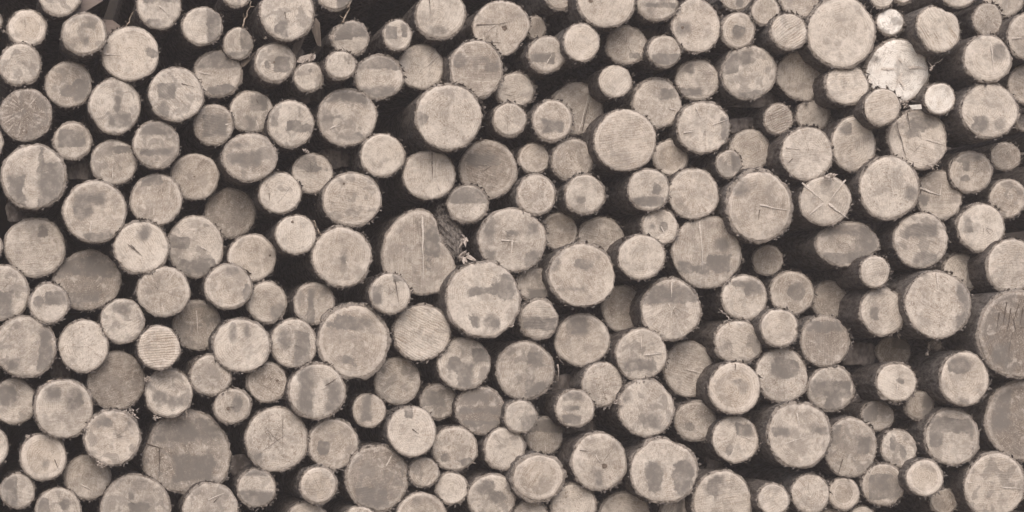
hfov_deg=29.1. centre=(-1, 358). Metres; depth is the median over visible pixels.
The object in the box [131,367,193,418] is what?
log
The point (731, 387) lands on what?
log
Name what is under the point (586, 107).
log
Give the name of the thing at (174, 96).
log
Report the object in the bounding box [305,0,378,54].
log
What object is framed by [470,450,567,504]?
log
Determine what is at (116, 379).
log
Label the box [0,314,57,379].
log
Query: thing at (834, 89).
log
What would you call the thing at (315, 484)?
log
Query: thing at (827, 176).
wood chips
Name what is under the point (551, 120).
log
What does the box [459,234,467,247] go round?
wood chips
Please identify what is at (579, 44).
log
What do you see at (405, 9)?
log
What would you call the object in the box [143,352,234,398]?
log
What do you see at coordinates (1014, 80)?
log
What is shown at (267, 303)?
log
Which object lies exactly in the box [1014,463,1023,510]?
log
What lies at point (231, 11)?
log
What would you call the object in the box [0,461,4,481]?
log
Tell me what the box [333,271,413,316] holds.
log
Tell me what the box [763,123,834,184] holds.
log
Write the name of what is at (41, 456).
log
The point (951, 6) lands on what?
log
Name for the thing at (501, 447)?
log
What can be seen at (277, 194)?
log
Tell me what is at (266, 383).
log
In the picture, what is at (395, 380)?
log
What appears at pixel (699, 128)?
log
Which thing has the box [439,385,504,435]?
log
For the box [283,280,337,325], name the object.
log
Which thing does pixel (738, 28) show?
log
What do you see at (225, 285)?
log
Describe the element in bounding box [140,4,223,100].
log
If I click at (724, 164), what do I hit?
log
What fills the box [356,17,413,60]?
log
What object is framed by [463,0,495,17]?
log
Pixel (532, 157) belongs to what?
log
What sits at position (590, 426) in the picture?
bark scrap
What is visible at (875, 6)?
log
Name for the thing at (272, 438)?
log
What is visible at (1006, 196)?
log
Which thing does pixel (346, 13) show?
twig
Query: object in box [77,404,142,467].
log
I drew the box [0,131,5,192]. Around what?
log
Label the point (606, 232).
log
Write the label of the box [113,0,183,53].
log
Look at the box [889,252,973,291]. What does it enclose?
log
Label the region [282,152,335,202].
log
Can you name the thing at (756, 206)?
log
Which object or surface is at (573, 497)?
log
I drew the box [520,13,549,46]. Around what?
log
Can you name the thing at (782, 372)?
log
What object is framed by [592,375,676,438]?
log
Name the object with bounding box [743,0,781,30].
log
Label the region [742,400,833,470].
log
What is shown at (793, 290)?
log
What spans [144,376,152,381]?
wood chips
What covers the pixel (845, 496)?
log
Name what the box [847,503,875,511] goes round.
log
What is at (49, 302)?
log
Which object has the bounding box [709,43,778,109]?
log
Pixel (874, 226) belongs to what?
bark scrap
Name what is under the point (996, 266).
log
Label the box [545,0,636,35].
log
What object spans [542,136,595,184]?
log
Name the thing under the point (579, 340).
log
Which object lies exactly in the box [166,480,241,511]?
log
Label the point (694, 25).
log
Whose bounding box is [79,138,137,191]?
log
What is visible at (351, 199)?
log
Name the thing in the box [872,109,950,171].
log
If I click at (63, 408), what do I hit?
log
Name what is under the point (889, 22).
log
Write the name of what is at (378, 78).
log
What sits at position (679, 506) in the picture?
log
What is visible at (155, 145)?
log
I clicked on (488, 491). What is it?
log
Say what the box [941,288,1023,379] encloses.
log
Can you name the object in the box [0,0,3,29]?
log
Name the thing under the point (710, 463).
bark scrap
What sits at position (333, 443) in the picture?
log
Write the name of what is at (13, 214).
bark scrap
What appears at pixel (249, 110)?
log
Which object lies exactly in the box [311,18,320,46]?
bark strip
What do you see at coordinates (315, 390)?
log
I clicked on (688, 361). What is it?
log
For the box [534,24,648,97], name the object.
log
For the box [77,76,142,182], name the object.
log
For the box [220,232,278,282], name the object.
log
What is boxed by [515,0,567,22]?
log
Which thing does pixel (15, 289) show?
log
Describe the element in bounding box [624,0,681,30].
log
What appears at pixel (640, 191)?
log
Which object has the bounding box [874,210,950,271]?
log
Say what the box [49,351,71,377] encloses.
bark scrap
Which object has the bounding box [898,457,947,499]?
log
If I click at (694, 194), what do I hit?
log
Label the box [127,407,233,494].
log
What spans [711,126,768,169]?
log
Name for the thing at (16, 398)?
log
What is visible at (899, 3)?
log
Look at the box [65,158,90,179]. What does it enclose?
bark scrap
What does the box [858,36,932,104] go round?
log
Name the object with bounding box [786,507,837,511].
log
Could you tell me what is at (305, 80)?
log
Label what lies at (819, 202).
log
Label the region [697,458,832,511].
log
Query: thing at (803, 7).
log
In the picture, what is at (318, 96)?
bark scrap
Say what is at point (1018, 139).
log
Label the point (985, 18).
log
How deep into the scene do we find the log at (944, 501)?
9.02 m
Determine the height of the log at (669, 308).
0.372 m
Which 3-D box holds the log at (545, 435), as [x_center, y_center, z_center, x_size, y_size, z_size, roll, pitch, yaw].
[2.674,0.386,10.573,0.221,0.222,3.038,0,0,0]
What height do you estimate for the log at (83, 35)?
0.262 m
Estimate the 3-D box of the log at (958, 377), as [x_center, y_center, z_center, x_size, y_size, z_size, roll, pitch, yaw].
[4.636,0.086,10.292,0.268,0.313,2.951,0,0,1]
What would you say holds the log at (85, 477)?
on the log at (55, 495)
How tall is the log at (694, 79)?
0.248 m
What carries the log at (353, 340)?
on the log at (315, 390)
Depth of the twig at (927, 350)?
8.95 m
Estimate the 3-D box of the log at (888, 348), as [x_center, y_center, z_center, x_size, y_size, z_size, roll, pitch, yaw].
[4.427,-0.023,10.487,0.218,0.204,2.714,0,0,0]
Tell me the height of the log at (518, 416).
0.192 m
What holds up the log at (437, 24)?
on the log at (422, 63)
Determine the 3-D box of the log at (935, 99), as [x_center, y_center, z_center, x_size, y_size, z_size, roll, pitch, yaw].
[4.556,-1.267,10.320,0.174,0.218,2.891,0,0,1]
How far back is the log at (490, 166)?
9.02 m
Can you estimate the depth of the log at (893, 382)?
8.91 m
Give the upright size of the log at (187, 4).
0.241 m
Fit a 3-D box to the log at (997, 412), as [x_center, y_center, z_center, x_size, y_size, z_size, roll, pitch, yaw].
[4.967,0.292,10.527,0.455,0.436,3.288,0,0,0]
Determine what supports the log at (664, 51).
on the log at (657, 101)
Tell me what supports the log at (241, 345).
on the log at (266, 383)
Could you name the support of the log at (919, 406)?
on the log at (947, 437)
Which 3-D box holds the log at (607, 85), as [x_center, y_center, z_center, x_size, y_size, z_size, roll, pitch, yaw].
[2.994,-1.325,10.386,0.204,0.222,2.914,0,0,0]
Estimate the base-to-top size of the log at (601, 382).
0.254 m
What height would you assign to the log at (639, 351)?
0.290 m
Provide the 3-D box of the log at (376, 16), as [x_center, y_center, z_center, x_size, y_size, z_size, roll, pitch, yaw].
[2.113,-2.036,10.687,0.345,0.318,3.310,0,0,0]
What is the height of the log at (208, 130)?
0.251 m
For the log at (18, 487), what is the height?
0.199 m
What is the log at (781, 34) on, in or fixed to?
on the log at (794, 81)
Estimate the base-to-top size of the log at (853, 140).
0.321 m
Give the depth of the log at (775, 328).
8.88 m
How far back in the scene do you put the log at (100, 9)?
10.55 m
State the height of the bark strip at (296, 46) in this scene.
0.097 m
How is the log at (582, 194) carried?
on the log at (562, 229)
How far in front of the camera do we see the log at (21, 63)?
8.98 m
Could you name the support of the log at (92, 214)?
on the log at (89, 279)
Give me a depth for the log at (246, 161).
8.93 m
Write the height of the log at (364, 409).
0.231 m
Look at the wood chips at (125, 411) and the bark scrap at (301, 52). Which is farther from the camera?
the bark scrap at (301, 52)
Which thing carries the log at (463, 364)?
on the log at (436, 399)
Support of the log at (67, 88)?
on the log at (71, 141)
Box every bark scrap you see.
[5,202,26,222]
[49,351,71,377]
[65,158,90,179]
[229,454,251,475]
[291,48,304,64]
[291,87,325,103]
[320,149,350,169]
[541,249,550,258]
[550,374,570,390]
[562,421,595,433]
[642,25,658,38]
[703,457,723,467]
[722,92,780,107]
[729,117,753,133]
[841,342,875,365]
[851,379,863,402]
[865,222,881,232]
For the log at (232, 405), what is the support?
on the log at (181, 454)
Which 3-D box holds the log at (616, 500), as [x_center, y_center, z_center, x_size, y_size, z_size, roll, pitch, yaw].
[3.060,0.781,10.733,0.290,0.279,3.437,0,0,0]
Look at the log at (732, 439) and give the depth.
8.95 m
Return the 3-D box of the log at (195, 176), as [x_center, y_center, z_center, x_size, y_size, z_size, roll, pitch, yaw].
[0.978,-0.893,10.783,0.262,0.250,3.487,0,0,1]
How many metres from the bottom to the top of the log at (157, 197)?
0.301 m
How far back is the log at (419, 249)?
8.99 m
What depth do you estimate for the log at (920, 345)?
9.13 m
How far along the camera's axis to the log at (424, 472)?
8.94 m
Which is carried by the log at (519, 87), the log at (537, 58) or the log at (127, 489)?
the log at (537, 58)
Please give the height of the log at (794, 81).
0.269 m
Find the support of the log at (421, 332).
on the log at (395, 380)
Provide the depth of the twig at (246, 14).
8.98 m
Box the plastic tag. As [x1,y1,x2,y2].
[908,104,921,109]
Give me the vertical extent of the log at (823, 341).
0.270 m
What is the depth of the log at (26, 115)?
8.98 m
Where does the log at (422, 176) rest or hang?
on the log at (419, 249)
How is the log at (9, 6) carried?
on the log at (56, 13)
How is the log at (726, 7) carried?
on the log at (738, 28)
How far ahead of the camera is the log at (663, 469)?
8.89 m
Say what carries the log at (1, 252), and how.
on the log at (15, 289)
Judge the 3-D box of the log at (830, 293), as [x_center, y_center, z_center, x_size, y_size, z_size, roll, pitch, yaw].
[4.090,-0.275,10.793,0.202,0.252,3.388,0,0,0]
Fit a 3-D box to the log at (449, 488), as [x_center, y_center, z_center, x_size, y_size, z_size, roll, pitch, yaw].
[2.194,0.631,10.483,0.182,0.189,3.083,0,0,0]
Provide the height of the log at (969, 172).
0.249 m
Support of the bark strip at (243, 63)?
attached to the log at (236, 44)
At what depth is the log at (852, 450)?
8.93 m
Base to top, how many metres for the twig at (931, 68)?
0.061 m
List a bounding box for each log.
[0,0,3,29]
[0,14,4,55]
[0,41,42,105]
[0,86,54,192]
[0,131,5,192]
[0,141,68,225]
[0,238,4,263]
[0,263,30,321]
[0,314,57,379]
[0,374,34,425]
[0,421,10,465]
[0,449,36,511]
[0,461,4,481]
[0,498,33,511]
[2,215,67,294]
[3,0,36,34]
[4,5,48,56]
[8,419,67,481]
[25,280,70,325]
[28,370,94,440]
[32,474,81,511]
[35,0,81,91]
[41,59,93,145]
[49,120,94,185]
[51,247,123,312]
[53,178,128,257]
[57,317,109,374]
[58,11,107,121]
[61,437,111,502]
[70,349,146,409]
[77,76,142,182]
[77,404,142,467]
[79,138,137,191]
[81,24,160,123]
[81,465,173,511]
[82,297,146,345]
[88,0,109,18]
[99,217,170,283]
[109,323,182,371]
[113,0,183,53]
[115,264,192,318]
[121,119,181,201]
[125,171,184,228]
[127,0,183,51]
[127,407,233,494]
[128,63,206,143]
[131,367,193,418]
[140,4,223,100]
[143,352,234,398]
[145,298,222,352]
[160,0,217,52]
[163,101,234,173]
[165,151,221,231]
[165,214,225,281]
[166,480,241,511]
[179,49,243,135]
[179,316,272,374]
[189,130,278,214]
[189,260,254,311]
[190,186,256,243]
[190,385,252,426]
[210,0,250,50]
[210,89,272,157]
[215,25,255,64]
[217,403,311,473]
[218,278,289,325]
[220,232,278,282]
[223,169,304,244]
[223,454,278,511]
[224,40,296,106]
[230,359,286,404]
[231,0,260,28]
[232,453,339,506]
[238,490,327,511]
[242,0,317,67]
[245,98,316,190]
[245,170,384,234]
[255,223,374,292]
[261,213,317,265]
[262,316,316,369]
[266,361,349,421]
[268,53,324,104]
[274,86,378,171]
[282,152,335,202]
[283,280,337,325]
[296,17,371,66]
[300,0,351,51]
[301,416,359,472]
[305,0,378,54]
[305,47,358,107]
[310,52,406,110]
[311,302,391,381]
[323,496,374,511]
[333,131,407,180]
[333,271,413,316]
[333,390,388,428]
[334,439,410,511]
[334,487,447,511]
[345,355,423,405]
[351,403,438,458]
[353,203,465,296]
[356,0,410,36]
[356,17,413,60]
[365,183,490,226]
[372,81,486,156]
[375,36,506,125]
[376,41,445,123]
[376,150,456,214]
[381,302,451,363]
[393,0,464,18]
[395,0,468,57]
[399,455,440,489]
[404,381,457,420]
[408,258,521,339]
[408,468,469,507]
[416,336,493,391]
[422,421,478,473]
[436,0,531,59]
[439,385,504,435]
[444,466,516,511]
[445,500,550,511]
[446,99,529,156]
[450,138,520,200]
[454,205,548,273]
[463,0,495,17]
[469,297,561,341]
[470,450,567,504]
[471,425,526,472]
[479,69,537,113]
[479,338,556,401]
[488,172,558,218]
[499,397,540,436]
[501,35,565,80]
[501,97,575,149]
[511,265,549,301]
[512,139,550,176]
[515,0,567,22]
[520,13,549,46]
[520,414,565,455]
[524,78,606,138]
[530,387,596,428]
[534,20,601,88]
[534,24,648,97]
[536,210,580,250]
[536,240,618,310]
[536,312,612,367]
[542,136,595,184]
[543,479,599,511]
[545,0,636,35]
[546,171,608,219]
[550,359,626,409]
[551,430,629,493]
[557,283,637,333]
[574,167,671,222]
[575,215,623,251]
[579,106,658,178]
[580,63,634,105]
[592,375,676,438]
[592,488,652,511]
[598,138,689,179]
[598,325,669,383]
[603,75,684,130]
[606,232,668,282]
[608,414,762,464]
[612,434,700,505]
[613,165,721,221]
[614,213,744,290]
[616,206,681,246]
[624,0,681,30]
[626,32,683,80]
[629,275,703,342]
[632,57,719,104]
[633,10,758,83]
[648,498,686,511]
[653,339,716,398]
[656,98,731,159]
[657,0,722,61]
[659,398,716,443]
[664,317,763,364]
[676,359,763,416]
[685,466,752,511]
[687,147,744,180]
[697,273,771,320]
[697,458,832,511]
[706,0,751,16]
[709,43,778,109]
[710,306,801,348]
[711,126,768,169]
[712,166,794,244]
[726,51,820,116]
[729,101,795,137]
[734,243,785,278]
[740,218,880,272]
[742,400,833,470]
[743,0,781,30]
[743,477,791,511]
[744,414,881,478]
[749,346,812,403]
[753,10,809,57]
[759,268,817,316]
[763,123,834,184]
[777,0,820,18]
[784,174,852,233]
[786,314,853,368]
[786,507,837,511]
[789,100,832,129]
[796,0,877,72]
[796,363,857,412]
[798,278,847,318]
[803,253,892,290]
[812,63,871,110]
[815,460,903,507]
[817,474,862,511]
[822,115,879,176]
[824,400,896,431]
[830,85,903,129]
[837,153,922,223]
[838,286,903,338]
[839,361,920,405]
[840,335,914,362]
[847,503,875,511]
[858,0,896,14]
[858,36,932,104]
[858,485,959,511]
[862,504,913,511]
[872,7,907,43]
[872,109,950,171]
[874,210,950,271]
[874,426,919,467]
[885,389,936,421]
[886,269,973,340]
[888,0,914,8]
[889,3,962,56]
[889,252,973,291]
[890,405,980,467]
[897,0,975,14]
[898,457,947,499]
[900,80,956,116]
[906,167,964,220]
[907,339,944,350]
[909,348,993,406]
[917,149,993,195]
[926,31,1012,90]
[934,378,1023,463]
[938,80,1020,148]
[940,449,1023,511]
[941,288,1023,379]
[944,133,1023,168]
[944,201,1006,254]
[953,0,1023,19]
[954,1,1005,39]
[961,177,1023,220]
[967,236,1023,293]
[972,140,1023,175]
[991,167,1023,232]
[995,11,1023,65]
[998,64,1023,107]
[998,111,1023,137]
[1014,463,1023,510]
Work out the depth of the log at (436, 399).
9.04 m
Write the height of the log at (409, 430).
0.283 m
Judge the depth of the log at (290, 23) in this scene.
8.88 m
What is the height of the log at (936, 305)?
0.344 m
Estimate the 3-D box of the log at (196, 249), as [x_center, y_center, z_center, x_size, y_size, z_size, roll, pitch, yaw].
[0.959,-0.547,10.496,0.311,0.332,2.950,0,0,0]
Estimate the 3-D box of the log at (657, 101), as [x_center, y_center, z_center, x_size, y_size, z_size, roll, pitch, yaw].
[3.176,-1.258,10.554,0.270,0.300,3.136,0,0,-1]
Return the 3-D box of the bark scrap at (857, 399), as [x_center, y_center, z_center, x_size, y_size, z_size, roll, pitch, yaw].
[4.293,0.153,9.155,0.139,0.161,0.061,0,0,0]
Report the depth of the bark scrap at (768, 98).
9.13 m
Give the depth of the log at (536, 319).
8.95 m
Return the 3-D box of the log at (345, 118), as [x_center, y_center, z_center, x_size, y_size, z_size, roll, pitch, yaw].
[1.693,-1.172,10.654,0.320,0.304,3.409,0,0,0]
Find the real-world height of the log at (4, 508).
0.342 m
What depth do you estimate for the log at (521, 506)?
8.95 m
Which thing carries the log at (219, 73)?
on the log at (208, 130)
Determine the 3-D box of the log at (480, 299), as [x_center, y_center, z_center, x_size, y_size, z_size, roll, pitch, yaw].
[2.314,-0.286,10.469,0.402,0.397,3.242,0,0,0]
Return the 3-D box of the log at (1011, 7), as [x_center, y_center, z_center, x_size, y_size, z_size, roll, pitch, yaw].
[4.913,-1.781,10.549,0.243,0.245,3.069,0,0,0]
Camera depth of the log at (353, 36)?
8.99 m
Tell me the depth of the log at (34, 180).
8.94 m
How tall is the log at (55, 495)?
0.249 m
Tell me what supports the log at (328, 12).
on the log at (353, 36)
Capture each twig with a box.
[242,1,254,26]
[340,3,350,22]
[925,341,930,355]
[928,59,942,70]
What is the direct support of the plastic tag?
on the log at (918, 137)
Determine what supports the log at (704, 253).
on the log at (669, 308)
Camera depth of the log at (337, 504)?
9.13 m
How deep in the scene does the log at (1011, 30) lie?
8.88 m
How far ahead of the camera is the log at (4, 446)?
8.94 m
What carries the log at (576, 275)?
on the log at (579, 340)
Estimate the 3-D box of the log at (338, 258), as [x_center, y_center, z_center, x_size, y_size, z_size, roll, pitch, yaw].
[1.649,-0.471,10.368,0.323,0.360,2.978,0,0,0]
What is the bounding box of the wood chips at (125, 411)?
[123,408,138,418]
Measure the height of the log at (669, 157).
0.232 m
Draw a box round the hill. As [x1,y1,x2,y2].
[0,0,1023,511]
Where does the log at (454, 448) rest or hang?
on the log at (449, 488)
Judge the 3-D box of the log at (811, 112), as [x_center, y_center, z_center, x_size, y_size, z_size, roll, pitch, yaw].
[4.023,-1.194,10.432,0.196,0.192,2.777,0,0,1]
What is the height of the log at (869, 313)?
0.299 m
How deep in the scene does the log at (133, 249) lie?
8.93 m
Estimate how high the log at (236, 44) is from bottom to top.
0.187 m
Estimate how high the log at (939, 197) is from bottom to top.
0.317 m
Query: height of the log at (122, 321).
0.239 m
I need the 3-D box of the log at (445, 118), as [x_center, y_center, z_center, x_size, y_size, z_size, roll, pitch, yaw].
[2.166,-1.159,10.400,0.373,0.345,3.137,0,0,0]
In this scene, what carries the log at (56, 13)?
on the log at (83, 35)
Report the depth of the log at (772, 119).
9.02 m
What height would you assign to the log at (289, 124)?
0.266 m
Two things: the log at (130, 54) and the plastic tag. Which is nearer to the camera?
the plastic tag
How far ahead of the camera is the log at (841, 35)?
8.90 m
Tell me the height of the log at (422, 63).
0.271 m
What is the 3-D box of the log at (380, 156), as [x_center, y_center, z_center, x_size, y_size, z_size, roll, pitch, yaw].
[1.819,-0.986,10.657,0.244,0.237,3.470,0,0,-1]
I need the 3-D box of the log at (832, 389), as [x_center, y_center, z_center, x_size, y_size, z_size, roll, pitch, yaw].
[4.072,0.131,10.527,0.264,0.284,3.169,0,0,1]
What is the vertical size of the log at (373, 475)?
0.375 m
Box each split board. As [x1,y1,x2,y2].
[74,0,102,14]
[103,20,119,33]
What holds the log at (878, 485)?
on the log at (861, 508)
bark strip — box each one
[240,51,255,67]
[292,37,304,54]
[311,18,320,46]
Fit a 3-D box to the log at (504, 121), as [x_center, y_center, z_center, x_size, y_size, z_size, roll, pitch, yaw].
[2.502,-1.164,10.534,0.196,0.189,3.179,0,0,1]
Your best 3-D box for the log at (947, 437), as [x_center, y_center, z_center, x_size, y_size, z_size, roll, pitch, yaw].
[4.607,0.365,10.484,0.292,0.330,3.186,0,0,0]
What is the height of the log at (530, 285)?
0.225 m
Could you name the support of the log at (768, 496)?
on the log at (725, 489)
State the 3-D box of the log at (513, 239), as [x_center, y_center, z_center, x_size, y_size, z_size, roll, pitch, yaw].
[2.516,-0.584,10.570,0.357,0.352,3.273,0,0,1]
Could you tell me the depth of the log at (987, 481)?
8.90 m
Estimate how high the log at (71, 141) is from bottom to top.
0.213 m
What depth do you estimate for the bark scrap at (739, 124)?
9.13 m
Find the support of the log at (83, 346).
on the log at (63, 408)
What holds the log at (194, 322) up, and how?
on the log at (207, 375)
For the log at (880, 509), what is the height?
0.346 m
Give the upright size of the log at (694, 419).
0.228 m
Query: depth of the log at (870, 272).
8.85 m
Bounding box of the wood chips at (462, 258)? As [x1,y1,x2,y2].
[458,250,475,263]
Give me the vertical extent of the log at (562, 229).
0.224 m
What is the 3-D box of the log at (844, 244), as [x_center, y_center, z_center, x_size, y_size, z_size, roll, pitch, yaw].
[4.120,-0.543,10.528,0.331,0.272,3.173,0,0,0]
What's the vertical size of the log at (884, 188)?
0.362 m
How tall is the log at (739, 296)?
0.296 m
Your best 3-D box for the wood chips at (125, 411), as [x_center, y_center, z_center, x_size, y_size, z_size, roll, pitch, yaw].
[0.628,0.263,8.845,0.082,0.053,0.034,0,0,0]
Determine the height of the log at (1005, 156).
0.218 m
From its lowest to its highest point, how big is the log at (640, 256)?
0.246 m
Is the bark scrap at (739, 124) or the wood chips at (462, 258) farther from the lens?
the bark scrap at (739, 124)
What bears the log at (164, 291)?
on the log at (154, 347)
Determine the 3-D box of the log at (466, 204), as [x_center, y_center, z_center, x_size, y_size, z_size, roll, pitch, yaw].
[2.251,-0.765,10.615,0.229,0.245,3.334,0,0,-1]
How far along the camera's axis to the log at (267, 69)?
8.94 m
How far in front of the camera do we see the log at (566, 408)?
8.93 m
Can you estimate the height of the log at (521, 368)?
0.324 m
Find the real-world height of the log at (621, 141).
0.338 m
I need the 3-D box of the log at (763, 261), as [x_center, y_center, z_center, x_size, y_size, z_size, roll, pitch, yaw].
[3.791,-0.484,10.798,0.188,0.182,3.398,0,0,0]
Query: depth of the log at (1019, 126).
9.11 m
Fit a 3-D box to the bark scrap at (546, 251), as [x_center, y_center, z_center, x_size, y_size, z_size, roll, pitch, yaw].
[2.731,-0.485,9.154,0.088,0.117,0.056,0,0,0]
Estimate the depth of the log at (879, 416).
9.01 m
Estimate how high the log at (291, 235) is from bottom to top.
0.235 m
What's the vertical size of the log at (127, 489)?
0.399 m
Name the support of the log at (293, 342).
on the log at (315, 390)
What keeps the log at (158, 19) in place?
on the log at (130, 54)
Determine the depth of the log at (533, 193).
8.95 m
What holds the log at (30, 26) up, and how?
on the log at (21, 63)
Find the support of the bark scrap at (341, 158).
on the log at (312, 172)
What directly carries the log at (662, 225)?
on the log at (640, 256)
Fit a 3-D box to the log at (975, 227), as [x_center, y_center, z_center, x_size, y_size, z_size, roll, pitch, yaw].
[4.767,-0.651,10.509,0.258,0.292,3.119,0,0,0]
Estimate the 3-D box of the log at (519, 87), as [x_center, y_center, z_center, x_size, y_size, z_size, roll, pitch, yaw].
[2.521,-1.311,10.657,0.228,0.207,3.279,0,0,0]
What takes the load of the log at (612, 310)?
on the log at (639, 351)
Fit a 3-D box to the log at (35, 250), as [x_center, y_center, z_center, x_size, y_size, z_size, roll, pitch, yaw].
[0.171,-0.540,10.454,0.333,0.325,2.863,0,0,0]
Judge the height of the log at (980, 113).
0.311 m
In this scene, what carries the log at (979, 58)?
on the log at (980, 113)
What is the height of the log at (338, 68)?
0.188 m
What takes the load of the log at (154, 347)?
on the log at (168, 393)
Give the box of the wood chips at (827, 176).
[824,173,837,180]
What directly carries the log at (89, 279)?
on the log at (83, 346)
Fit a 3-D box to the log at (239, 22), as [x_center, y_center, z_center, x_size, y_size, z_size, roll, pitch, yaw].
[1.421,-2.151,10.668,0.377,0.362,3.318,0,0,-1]
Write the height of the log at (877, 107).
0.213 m
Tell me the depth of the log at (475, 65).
8.93 m
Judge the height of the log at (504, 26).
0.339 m
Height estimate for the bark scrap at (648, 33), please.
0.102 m
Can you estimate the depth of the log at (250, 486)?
8.96 m
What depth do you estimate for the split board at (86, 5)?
9.03 m
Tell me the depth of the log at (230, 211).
9.13 m
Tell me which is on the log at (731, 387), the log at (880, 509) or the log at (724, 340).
the log at (724, 340)
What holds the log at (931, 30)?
on the log at (900, 66)
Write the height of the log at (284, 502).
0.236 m
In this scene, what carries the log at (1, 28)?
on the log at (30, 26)
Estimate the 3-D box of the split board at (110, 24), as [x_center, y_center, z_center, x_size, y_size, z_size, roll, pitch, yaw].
[0.551,-1.631,9.138,0.092,0.095,0.036,0,0,0]
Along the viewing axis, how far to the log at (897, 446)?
8.95 m
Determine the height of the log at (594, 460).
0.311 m

